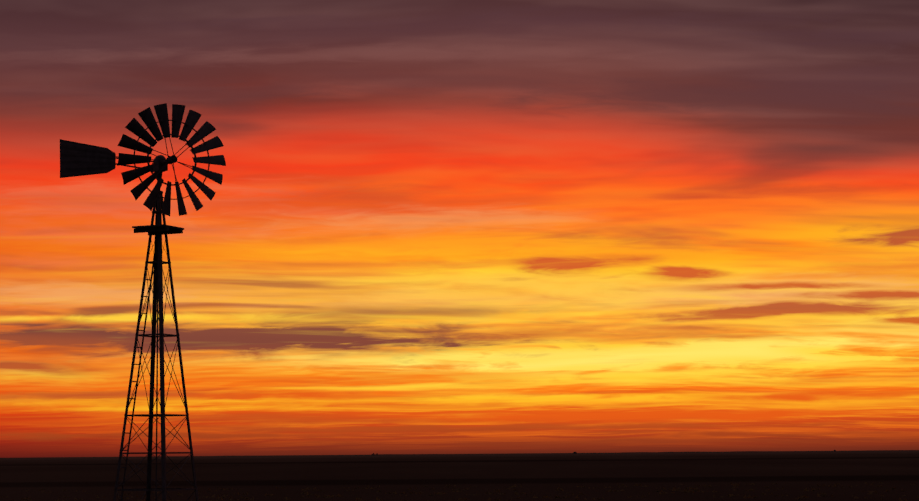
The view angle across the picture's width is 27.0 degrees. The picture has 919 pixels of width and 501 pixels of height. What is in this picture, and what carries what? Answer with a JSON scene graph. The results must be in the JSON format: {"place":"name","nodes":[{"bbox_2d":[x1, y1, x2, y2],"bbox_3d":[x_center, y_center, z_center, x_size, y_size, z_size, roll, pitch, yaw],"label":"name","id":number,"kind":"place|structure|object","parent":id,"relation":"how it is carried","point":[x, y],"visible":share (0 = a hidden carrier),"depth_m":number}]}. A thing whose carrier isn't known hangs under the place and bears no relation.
{"place":"outdoors","nodes":[
{"label":"outdoors","id":0,"kind":"place"},
{"bbox_2d":[0,450,918,500],"bbox_3d":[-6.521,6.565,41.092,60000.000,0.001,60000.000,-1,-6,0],"label":"ground","id":1,"kind":"structure","parent":0,"point":[793,474],"depth_m":178.79},
{"bbox_2d":[113,180,198,500],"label":"windmill tower","id":2,"kind":"structure","parent":1,"relation":"on","point":[157,273],"depth_m":41.55},
{"bbox_2d":[132,224,183,234],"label":"platform","id":3,"kind":"structure","parent":2,"relation":"attached to","point":[169,229],"depth_m":41.61},
{"bbox_2d":[152,155,176,178],"bbox_3d":[-6.424,-1.859,41.695,0.244,0.520,1.110,3,-7,-30],"label":"windmill gearbox","id":4,"kind":"object","parent":2,"relation":"on","point":[158,163],"visible":0.83,"depth_m":41.76},
{"bbox_2d":[60,139,153,177],"bbox_3d":[-7.660,-1.961,41.774,2.112,0.850,0.018,2,-6,-19],"label":"tail vane","id":5,"kind":"object","parent":4,"relation":"attached to","point":[78,159],"visible":0.96,"depth_m":41.60},
{"bbox_2d":[117,103,225,215],"bbox_3d":[-6.211,-1.959,41.335,2.451,2.454,0.218,3,-7,-30],"label":"windmill wheel","id":6,"kind":"object","parent":4,"relation":"attached to","point":[136,127],"visible":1,"depth_m":41.30},
{"bbox_2d":[100,450,918,457],"bbox_3d":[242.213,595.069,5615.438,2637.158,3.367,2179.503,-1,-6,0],"label":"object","id":7,"kind":"structure","parent":1,"relation":"on","point":[557,453],"depth_m":4656.33},
{"bbox_2d":[0,0,918,457],"label":"sky","id":8,"kind":"structure","parent":0,"point":[430,226]}
]}

